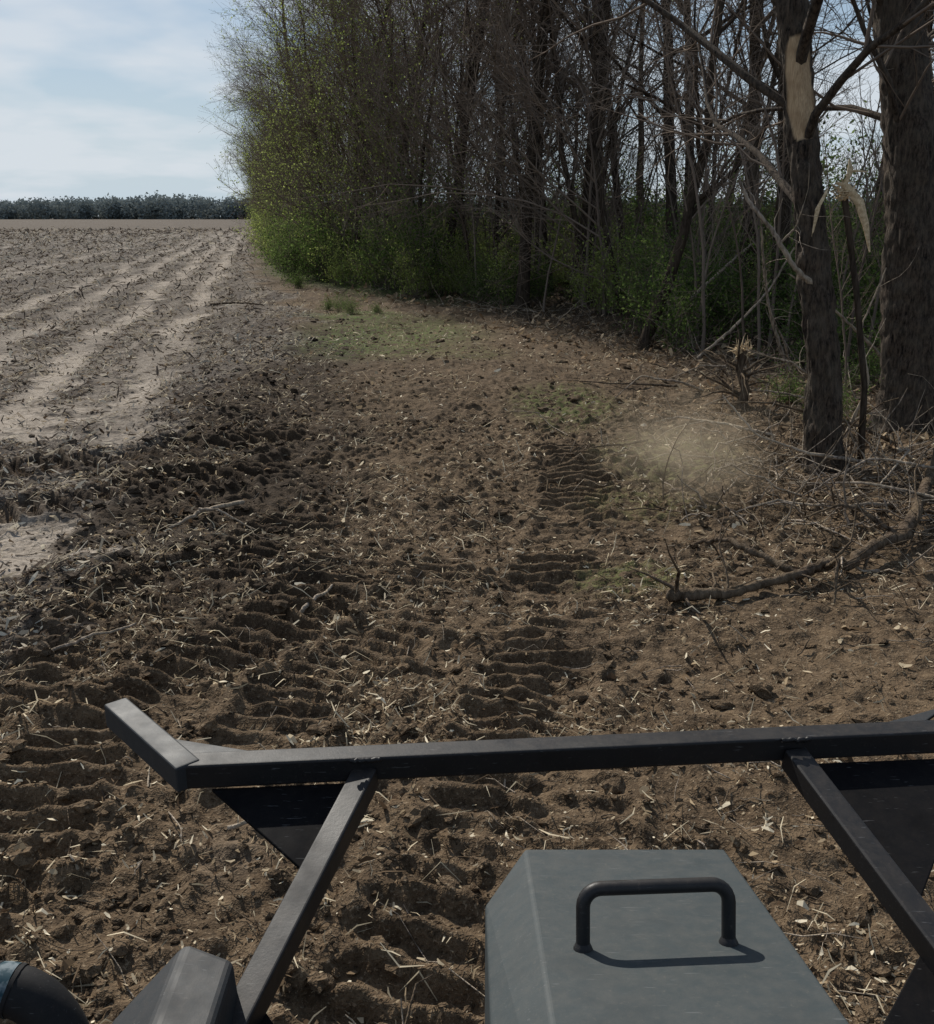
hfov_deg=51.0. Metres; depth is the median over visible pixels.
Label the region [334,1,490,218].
brushy tree
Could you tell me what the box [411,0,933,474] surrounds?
scarred tree
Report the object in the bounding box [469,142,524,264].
sapling
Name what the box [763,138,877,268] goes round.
green shrub
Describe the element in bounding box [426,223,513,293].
green shrub
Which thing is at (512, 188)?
sapling
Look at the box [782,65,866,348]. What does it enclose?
sapling
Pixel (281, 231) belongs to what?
green shrub
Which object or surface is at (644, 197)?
sapling
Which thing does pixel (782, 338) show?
fallen branch
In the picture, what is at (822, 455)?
fallen branch
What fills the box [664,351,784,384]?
fallen branch
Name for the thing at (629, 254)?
green shrub
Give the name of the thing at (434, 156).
sapling
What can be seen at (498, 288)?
green shrub
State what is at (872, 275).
green shrub
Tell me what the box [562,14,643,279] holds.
sapling
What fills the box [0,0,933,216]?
sky
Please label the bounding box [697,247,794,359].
leaning pole
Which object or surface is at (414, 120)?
brushy tree
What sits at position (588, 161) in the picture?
bare tree
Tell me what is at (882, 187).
sapling
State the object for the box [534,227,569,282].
green shrub
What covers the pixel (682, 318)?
green shrub
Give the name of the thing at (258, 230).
green shrub
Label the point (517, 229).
green shrub
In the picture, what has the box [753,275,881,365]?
green shrub
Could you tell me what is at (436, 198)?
sapling
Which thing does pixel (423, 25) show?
bare tree
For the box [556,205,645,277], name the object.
green shrub
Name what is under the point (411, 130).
brushy tree
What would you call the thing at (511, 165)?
brushy tree
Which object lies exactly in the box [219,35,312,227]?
brushy tree
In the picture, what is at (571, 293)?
green shrub
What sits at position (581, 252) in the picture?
brushy tree
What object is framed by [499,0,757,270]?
brushy tree
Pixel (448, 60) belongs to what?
brushy tree
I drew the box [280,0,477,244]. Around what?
brushy tree
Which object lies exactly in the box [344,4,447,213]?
brushy tree
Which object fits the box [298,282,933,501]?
forest leaf litter
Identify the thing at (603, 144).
sapling
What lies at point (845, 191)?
broken sapling
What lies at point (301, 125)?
brushy tree
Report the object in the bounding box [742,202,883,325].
green shrub
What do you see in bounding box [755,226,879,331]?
green shrub
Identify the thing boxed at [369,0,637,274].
brushy tree
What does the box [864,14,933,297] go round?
bare tree
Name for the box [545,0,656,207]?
bare tree
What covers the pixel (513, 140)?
sapling
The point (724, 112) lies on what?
sapling
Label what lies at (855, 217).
green shrub
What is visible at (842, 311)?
sapling
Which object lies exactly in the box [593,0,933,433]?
tree
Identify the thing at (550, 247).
green shrub
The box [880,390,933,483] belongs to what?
fallen branch
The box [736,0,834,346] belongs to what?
sapling
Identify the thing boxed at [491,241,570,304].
green shrub
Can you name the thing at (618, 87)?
bare tree
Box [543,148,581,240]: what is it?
sapling
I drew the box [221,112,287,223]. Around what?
brushy tree
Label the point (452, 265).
green shrub
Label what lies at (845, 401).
green shrub
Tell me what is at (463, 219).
brushy tree
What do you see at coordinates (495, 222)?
brushy tree
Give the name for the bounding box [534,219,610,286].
green shrub
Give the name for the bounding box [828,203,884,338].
green shrub
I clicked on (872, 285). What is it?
green shrub
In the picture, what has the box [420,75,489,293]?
sapling
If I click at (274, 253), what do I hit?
green shrub
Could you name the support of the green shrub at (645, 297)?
on the ground
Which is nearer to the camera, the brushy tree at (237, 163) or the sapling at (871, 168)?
the sapling at (871, 168)
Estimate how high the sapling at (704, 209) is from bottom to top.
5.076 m
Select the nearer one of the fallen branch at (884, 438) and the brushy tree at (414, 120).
the fallen branch at (884, 438)
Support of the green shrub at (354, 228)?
on the ground
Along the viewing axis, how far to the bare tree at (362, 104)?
40.99 m
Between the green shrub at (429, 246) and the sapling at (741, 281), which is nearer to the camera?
the sapling at (741, 281)
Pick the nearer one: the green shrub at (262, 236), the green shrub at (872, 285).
the green shrub at (872, 285)
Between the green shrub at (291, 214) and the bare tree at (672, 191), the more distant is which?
the green shrub at (291, 214)
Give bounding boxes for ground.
[0,218,933,1023]
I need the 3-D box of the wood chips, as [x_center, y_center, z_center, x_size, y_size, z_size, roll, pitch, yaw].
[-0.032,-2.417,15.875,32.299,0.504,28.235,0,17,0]
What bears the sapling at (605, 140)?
on the ground
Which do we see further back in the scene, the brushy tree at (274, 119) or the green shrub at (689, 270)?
the brushy tree at (274, 119)
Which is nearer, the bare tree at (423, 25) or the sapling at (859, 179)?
the sapling at (859, 179)
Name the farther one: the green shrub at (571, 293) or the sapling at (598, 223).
the green shrub at (571, 293)
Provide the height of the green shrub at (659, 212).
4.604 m
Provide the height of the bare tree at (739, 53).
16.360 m
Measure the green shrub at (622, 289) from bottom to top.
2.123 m
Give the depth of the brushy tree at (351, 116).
55.16 m
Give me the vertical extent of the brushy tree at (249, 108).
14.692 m
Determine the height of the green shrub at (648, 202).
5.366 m
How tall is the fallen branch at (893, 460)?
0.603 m
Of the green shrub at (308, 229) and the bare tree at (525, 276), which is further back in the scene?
the green shrub at (308, 229)
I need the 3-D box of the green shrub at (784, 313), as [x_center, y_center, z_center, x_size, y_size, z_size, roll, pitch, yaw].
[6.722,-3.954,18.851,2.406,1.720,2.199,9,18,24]
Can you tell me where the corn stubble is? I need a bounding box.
[0,226,328,655]
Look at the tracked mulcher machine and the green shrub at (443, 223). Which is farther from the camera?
the green shrub at (443, 223)
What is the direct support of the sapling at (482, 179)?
on the ground
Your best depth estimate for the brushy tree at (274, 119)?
46.87 m
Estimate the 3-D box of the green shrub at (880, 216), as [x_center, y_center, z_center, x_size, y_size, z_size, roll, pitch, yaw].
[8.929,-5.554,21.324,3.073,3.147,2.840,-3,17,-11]
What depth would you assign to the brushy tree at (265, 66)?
37.61 m
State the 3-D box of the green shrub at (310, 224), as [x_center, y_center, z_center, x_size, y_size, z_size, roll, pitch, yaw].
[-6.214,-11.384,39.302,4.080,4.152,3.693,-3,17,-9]
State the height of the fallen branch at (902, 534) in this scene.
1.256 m
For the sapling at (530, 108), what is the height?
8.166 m
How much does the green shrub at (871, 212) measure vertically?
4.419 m
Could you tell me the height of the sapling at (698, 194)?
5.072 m
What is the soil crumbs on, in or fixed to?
on the ground
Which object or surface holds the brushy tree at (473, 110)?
on the ground
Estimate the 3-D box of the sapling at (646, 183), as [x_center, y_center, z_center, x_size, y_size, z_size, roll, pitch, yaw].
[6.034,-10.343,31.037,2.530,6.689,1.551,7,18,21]
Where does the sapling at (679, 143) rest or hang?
on the ground
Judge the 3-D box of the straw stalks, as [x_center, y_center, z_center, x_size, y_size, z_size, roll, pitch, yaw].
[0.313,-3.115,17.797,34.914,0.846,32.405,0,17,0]
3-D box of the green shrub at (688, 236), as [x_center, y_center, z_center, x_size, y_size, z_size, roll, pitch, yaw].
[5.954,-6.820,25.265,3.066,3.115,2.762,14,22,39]
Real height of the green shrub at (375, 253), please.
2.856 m
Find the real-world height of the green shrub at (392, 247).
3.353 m
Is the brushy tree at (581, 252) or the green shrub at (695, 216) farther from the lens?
the green shrub at (695, 216)
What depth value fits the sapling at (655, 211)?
29.99 m
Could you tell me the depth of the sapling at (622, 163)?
30.07 m
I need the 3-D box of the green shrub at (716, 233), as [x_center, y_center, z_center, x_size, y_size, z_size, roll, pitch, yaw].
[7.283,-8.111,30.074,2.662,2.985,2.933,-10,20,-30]
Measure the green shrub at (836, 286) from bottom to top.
2.804 m
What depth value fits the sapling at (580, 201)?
28.20 m
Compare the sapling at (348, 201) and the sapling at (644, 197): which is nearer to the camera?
the sapling at (644, 197)
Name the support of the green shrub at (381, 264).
on the ground
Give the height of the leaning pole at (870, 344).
1.619 m
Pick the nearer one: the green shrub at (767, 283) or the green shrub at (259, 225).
the green shrub at (767, 283)
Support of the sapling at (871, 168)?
on the ground
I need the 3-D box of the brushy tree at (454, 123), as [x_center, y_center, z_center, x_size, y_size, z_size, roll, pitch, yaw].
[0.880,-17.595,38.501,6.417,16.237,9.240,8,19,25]
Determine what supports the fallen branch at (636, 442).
on the ground
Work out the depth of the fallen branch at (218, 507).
7.98 m
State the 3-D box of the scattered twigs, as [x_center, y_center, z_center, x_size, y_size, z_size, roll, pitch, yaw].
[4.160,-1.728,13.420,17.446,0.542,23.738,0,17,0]
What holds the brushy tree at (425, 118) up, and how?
on the ground
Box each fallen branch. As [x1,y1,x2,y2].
[168,500,279,542]
[210,295,263,305]
[551,433,647,452]
[568,371,678,388]
[615,362,703,397]
[625,449,933,615]
[656,391,774,436]
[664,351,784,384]
[703,359,803,407]
[714,362,899,449]
[714,394,870,478]
[732,341,806,374]
[735,460,896,536]
[757,270,799,376]
[779,438,933,502]
[789,481,933,514]
[844,246,919,437]
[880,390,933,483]
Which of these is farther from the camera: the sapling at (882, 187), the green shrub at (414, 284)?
the green shrub at (414, 284)
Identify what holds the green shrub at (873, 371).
on the ground
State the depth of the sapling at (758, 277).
16.51 m
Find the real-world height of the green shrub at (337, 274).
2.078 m
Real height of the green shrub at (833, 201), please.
3.354 m
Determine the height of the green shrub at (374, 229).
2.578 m
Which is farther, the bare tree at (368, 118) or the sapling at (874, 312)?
the bare tree at (368, 118)
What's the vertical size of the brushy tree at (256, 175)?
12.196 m
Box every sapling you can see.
[318,86,378,280]
[330,119,377,237]
[387,124,446,284]
[397,125,430,223]
[397,142,435,242]
[410,93,442,283]
[417,68,457,217]
[417,147,458,235]
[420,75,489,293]
[446,33,523,261]
[449,39,517,292]
[464,82,515,260]
[468,83,519,266]
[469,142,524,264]
[484,28,533,243]
[493,54,531,241]
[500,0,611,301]
[510,22,565,226]
[528,44,614,311]
[543,73,585,226]
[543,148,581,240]
[545,0,644,315]
[546,38,632,279]
[546,140,572,245]
[549,0,653,306]
[552,42,634,289]
[555,3,675,271]
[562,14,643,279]
[562,42,645,297]
[564,43,641,270]
[571,43,639,217]
[592,82,654,303]
[597,28,637,253]
[605,84,646,225]
[606,41,690,293]
[608,148,639,285]
[615,0,763,351]
[619,36,699,278]
[620,35,715,288]
[621,58,698,238]
[625,43,689,265]
[628,79,701,245]
[631,1,739,264]
[641,53,720,345]
[662,0,790,358]
[664,1,774,270]
[667,80,727,315]
[675,92,717,215]
[677,25,776,266]
[678,2,787,331]
[679,49,770,344]
[680,93,734,332]
[690,46,823,348]
[713,138,774,291]
[731,98,792,268]
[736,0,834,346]
[752,0,856,289]
[758,9,824,300]
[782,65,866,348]
[812,159,870,459]
[818,111,880,394]
[821,13,926,249]
[825,21,884,372]
[826,73,884,268]
[828,54,933,313]
[835,14,933,358]
[835,91,882,231]
[840,51,883,322]
[850,57,933,315]
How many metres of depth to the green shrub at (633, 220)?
33.11 m
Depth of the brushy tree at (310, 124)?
49.94 m
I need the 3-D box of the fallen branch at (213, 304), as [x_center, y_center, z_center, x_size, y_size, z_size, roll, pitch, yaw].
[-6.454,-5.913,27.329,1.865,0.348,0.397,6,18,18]
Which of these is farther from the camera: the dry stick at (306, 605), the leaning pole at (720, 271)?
the leaning pole at (720, 271)
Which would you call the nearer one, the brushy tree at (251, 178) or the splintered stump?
the splintered stump
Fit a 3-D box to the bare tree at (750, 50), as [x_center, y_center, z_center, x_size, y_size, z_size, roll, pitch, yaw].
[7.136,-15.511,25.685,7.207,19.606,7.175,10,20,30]
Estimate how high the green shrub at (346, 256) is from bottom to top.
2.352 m
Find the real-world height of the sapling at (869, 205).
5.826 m
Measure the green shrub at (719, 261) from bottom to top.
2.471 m
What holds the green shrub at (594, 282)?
on the ground
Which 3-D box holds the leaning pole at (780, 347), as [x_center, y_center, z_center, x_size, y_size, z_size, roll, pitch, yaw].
[4.502,-3.209,14.582,0.659,2.310,1.145,8,19,26]
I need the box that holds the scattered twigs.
[0,314,933,1023]
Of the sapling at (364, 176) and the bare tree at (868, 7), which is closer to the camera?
the bare tree at (868, 7)
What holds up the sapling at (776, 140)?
on the ground
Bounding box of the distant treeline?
[0,190,872,218]
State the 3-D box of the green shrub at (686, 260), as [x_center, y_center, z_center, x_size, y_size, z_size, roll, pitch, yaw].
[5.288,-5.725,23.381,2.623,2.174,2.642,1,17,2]
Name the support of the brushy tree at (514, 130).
on the ground
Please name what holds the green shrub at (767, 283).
on the ground
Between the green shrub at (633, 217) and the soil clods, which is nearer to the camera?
the soil clods
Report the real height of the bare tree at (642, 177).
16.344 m
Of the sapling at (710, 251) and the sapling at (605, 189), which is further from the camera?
the sapling at (605, 189)
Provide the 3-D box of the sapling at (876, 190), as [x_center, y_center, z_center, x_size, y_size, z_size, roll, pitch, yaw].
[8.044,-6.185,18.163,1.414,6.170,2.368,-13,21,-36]
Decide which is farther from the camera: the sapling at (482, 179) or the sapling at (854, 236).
the sapling at (482, 179)
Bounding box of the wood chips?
[0,290,933,1023]
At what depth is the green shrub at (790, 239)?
25.55 m
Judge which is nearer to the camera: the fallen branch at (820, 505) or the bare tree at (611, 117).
the fallen branch at (820, 505)
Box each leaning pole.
[652,241,752,338]
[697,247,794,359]
[757,221,789,370]
[788,273,880,356]
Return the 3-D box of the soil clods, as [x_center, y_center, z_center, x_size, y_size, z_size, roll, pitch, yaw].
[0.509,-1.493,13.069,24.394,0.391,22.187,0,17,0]
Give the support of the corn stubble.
on the ground
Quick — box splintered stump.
[684,318,787,408]
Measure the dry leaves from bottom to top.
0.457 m
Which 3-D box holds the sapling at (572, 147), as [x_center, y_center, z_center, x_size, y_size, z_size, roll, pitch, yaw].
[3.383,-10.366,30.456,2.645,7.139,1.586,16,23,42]
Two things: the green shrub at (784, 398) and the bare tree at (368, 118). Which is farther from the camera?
the bare tree at (368, 118)
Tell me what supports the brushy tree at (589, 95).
on the ground
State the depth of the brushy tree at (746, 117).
24.16 m
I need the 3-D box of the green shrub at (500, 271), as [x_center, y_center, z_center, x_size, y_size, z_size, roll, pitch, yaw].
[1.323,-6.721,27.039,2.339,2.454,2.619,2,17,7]
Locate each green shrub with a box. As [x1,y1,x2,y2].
[233,198,285,251]
[241,200,309,268]
[245,209,277,261]
[247,202,346,279]
[248,222,307,274]
[253,203,333,268]
[258,179,358,276]
[258,219,294,268]
[264,184,333,236]
[265,195,382,281]
[278,209,338,242]
[279,264,316,288]
[286,204,351,274]
[296,213,366,277]
[301,183,391,256]
[308,233,370,285]
[316,224,370,280]
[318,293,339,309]
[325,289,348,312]
[331,220,413,287]
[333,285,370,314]
[342,235,396,287]
[343,187,417,290]
[343,211,432,285]
[345,157,486,295]
[345,194,461,288]
[353,227,396,282]
[360,220,429,248]
[366,162,499,293]
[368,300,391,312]
[376,233,459,298]
[403,170,514,237]
[403,198,477,235]
[413,221,480,278]
[415,244,486,295]
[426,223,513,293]
[428,231,504,295]
[432,240,496,295]
[439,219,511,274]
[457,216,516,269]
[464,234,550,306]
[473,223,558,304]
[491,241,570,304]
[499,176,566,267]
[508,228,573,286]
[509,169,633,241]
[511,223,576,283]
[515,212,571,260]
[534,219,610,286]
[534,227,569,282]
[539,215,663,314]
[544,232,616,286]
[545,123,690,269]
[550,159,624,214]
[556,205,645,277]
[558,243,622,303]
[562,278,593,303]
[566,191,646,255]
[572,220,664,294]
[574,179,665,243]
[575,232,673,312]
[580,220,700,337]
[599,200,651,269]
[612,200,721,315]
[612,206,781,337]
[616,227,791,353]
[620,163,682,238]
[622,176,679,260]
[624,131,844,286]
[630,201,772,289]
[631,183,742,256]
[633,227,741,297]
[640,151,744,255]
[654,211,752,316]
[657,225,794,345]
[660,203,741,288]
[678,156,775,260]
[698,192,769,271]
[703,127,875,269]
[718,99,882,269]
[720,246,791,303]
[726,270,793,330]
[729,251,793,315]
[736,195,884,337]
[741,173,883,318]
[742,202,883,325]
[745,276,881,365]
[746,266,873,339]
[749,245,873,327]
[752,206,863,299]
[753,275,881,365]
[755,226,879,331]
[760,363,805,404]
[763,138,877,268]
[788,230,883,344]
[791,363,882,426]
[822,140,880,234]
[825,187,884,311]
[827,180,875,250]
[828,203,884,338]
[839,180,883,259]
[840,329,880,382]
[845,225,884,296]
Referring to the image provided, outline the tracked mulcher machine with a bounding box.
[0,698,933,1023]
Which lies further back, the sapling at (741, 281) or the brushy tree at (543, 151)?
the brushy tree at (543, 151)
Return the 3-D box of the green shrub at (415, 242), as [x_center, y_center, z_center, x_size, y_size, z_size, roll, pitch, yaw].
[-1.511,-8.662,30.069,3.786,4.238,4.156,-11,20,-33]
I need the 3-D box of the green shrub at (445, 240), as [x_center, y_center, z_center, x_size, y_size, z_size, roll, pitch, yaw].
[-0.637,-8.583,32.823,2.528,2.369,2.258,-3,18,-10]
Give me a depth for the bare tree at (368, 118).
35.70 m
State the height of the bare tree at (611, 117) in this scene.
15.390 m
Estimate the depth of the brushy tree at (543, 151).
27.04 m
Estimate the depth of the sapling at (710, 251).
17.79 m
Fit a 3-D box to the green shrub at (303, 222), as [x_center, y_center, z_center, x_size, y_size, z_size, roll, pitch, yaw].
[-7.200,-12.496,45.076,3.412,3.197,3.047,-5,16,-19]
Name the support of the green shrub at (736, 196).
on the ground
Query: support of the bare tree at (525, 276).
on the ground
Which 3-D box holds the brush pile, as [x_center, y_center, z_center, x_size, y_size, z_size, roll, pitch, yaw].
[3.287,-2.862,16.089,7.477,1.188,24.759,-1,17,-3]
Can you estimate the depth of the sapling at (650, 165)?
31.53 m
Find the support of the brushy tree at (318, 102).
on the ground
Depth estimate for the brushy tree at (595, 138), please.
22.97 m
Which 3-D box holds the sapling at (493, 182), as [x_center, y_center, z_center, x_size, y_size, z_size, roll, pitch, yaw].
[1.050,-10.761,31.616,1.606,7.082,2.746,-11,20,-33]
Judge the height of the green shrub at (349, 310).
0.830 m
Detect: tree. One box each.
[198,26,292,224]
[200,2,308,240]
[205,9,298,225]
[208,0,397,248]
[216,36,303,215]
[218,0,443,241]
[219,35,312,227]
[221,1,373,232]
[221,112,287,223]
[231,0,454,246]
[235,149,263,209]
[237,0,341,222]
[237,140,266,218]
[239,131,264,210]
[240,1,392,223]
[240,34,347,224]
[241,0,459,251]
[247,0,443,279]
[247,6,379,244]
[260,7,357,232]
[269,17,373,219]
[270,1,450,224]
[275,0,689,305]
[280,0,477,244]
[288,12,423,238]
[294,3,449,225]
[298,0,582,289]
[301,0,449,236]
[312,0,443,251]
[313,0,444,278]
[320,0,548,261]
[324,1,579,220]
[333,0,705,312]
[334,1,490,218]
[338,0,590,294]
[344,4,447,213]
[346,0,463,231]
[346,0,707,293]
[362,12,456,218]
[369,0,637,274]
[371,0,652,233]
[373,0,460,233]
[386,0,656,298]
[387,0,662,261]
[392,0,578,232]
[400,0,545,286]
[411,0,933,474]
[414,0,624,278]
[426,0,572,228]
[490,0,626,272]
[492,0,576,236]
[493,0,712,241]
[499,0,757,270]
[501,0,627,308]
[527,0,698,271]
[542,0,858,349]
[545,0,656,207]
[545,0,827,256]
[549,3,658,167]
[552,0,661,298]
[572,0,844,291]
[581,0,721,270]
[591,0,867,268]
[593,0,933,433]
[599,0,926,310]
[616,0,855,327]
[618,0,723,264]
[692,0,871,234]
[813,0,933,95]
[823,0,933,93]
[846,0,933,299]
[853,10,933,90]
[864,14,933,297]
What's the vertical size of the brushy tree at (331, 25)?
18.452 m
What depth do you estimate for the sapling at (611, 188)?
25.92 m
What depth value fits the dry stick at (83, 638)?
5.65 m
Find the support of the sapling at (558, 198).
on the ground
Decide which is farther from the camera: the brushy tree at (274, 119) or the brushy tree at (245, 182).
the brushy tree at (245, 182)
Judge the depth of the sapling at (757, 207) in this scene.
19.33 m
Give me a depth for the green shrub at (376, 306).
25.02 m
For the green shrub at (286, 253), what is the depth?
38.59 m
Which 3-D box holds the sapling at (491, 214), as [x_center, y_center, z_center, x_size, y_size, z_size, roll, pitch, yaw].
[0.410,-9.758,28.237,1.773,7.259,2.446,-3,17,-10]
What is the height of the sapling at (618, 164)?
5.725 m
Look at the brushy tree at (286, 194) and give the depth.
40.95 m
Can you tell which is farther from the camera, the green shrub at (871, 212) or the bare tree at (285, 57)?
the bare tree at (285, 57)
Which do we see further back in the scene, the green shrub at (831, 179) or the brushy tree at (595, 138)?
the green shrub at (831, 179)
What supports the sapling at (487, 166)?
on the ground
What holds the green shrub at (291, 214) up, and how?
on the ground
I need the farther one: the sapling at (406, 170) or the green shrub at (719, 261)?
the sapling at (406, 170)
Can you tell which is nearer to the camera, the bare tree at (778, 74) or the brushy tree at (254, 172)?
the bare tree at (778, 74)
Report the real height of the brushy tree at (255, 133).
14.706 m
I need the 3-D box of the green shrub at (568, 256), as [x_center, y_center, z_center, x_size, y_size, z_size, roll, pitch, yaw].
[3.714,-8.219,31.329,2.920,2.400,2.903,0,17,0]
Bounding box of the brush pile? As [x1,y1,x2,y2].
[427,273,933,605]
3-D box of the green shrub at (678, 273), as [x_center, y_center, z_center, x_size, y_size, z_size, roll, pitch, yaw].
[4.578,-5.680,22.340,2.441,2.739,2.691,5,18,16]
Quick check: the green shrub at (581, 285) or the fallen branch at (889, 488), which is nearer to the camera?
the fallen branch at (889, 488)
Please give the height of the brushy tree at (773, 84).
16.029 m
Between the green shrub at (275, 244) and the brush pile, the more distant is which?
the green shrub at (275, 244)
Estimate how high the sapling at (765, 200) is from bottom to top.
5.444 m
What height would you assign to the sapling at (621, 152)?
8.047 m
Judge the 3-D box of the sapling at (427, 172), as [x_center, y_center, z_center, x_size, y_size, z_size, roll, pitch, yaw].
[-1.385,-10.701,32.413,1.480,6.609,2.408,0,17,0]
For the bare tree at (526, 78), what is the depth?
32.34 m
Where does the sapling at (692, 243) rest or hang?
on the ground
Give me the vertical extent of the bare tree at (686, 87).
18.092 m
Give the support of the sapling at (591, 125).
on the ground
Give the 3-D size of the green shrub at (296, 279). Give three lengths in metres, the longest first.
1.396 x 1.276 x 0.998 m
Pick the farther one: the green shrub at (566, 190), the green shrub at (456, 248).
the green shrub at (566, 190)
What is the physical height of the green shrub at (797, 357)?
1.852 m
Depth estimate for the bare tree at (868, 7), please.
21.07 m
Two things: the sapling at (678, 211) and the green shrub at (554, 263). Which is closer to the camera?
the sapling at (678, 211)
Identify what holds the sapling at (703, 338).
on the ground
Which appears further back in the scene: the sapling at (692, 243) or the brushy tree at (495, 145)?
the brushy tree at (495, 145)
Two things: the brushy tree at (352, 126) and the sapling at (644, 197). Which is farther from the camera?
the brushy tree at (352, 126)
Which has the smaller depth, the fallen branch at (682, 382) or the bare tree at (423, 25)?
the fallen branch at (682, 382)
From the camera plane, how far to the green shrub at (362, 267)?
34.27 m
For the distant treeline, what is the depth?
797.38 m
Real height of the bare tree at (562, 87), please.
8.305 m
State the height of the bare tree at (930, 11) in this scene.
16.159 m
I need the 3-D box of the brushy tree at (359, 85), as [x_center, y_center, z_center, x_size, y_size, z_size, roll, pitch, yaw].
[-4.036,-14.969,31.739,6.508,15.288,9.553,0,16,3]
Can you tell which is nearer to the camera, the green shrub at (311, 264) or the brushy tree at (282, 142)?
the green shrub at (311, 264)
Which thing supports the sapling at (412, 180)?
on the ground
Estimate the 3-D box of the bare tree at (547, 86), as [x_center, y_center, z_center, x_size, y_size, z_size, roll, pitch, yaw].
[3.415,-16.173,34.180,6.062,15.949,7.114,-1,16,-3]
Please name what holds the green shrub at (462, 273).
on the ground
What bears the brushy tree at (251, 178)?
on the ground
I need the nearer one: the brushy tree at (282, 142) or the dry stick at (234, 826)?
the dry stick at (234, 826)
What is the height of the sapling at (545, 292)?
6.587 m
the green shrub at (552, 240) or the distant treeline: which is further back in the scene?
the distant treeline
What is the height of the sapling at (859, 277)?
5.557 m
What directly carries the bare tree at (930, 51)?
on the ground
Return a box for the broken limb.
[712,168,854,283]
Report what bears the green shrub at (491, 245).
on the ground
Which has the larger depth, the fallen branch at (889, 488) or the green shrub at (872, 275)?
the green shrub at (872, 275)
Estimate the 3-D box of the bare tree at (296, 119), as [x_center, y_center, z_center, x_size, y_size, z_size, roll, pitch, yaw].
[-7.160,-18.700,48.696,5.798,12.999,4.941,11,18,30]
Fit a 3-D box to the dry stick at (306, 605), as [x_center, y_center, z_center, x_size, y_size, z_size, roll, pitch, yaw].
[-0.977,0.558,6.330,0.172,0.075,0.408,0,17,0]
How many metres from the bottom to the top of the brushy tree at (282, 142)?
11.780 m
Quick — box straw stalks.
[0,281,933,1023]
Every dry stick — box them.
[51,622,136,650]
[227,821,247,829]
[300,584,332,613]
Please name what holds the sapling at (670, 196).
on the ground
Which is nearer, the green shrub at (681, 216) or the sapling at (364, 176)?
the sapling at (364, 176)
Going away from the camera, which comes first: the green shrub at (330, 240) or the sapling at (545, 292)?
the sapling at (545, 292)
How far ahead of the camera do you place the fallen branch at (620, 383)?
14.19 m
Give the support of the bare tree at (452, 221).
on the ground
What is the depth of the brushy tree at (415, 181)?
40.56 m
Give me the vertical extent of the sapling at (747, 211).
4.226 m
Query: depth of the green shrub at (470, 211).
43.11 m
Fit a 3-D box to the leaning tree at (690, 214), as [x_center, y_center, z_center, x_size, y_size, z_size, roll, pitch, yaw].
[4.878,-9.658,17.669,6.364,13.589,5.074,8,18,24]
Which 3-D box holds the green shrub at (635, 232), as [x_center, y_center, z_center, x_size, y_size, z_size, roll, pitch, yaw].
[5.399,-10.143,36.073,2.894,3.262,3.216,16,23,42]
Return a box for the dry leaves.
[0,305,933,1023]
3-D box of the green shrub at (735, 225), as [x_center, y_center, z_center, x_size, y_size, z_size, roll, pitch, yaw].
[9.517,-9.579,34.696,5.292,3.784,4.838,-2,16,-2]
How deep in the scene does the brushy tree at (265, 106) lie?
51.39 m
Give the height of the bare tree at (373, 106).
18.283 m
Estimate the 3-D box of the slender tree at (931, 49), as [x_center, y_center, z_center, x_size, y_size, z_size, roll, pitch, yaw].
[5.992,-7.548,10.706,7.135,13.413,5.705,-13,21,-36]
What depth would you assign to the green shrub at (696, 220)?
29.03 m
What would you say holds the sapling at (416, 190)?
on the ground
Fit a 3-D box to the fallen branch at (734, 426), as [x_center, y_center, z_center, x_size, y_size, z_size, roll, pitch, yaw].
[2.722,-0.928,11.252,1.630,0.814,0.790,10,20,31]
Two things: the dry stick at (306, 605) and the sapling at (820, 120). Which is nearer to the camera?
the dry stick at (306, 605)
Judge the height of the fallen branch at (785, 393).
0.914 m
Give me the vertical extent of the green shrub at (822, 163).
5.637 m
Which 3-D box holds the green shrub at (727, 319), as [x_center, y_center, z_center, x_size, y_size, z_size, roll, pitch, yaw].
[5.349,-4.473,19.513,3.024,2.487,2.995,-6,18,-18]
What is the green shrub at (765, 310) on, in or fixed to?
on the ground
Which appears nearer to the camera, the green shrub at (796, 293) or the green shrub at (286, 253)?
the green shrub at (796, 293)
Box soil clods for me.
[0,312,933,1023]
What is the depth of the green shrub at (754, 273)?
24.82 m
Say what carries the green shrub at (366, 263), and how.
on the ground
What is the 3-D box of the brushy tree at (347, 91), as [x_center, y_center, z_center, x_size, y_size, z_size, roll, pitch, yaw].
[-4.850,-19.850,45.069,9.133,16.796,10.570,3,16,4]
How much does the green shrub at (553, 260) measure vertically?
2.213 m
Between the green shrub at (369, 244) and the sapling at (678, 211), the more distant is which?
the green shrub at (369, 244)
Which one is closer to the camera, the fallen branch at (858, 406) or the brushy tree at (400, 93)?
the fallen branch at (858, 406)
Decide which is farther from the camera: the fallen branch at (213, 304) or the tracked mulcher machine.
the fallen branch at (213, 304)
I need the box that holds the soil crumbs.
[0,327,933,1023]
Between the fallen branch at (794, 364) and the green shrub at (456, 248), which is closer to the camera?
the fallen branch at (794, 364)
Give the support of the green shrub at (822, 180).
on the ground
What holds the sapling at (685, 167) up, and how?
on the ground
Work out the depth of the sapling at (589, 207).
23.46 m
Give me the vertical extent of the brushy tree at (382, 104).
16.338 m
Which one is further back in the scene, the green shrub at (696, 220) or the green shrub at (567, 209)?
the green shrub at (567, 209)
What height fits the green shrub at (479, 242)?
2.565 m
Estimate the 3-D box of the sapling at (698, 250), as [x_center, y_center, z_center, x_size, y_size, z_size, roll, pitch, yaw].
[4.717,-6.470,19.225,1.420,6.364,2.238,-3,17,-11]

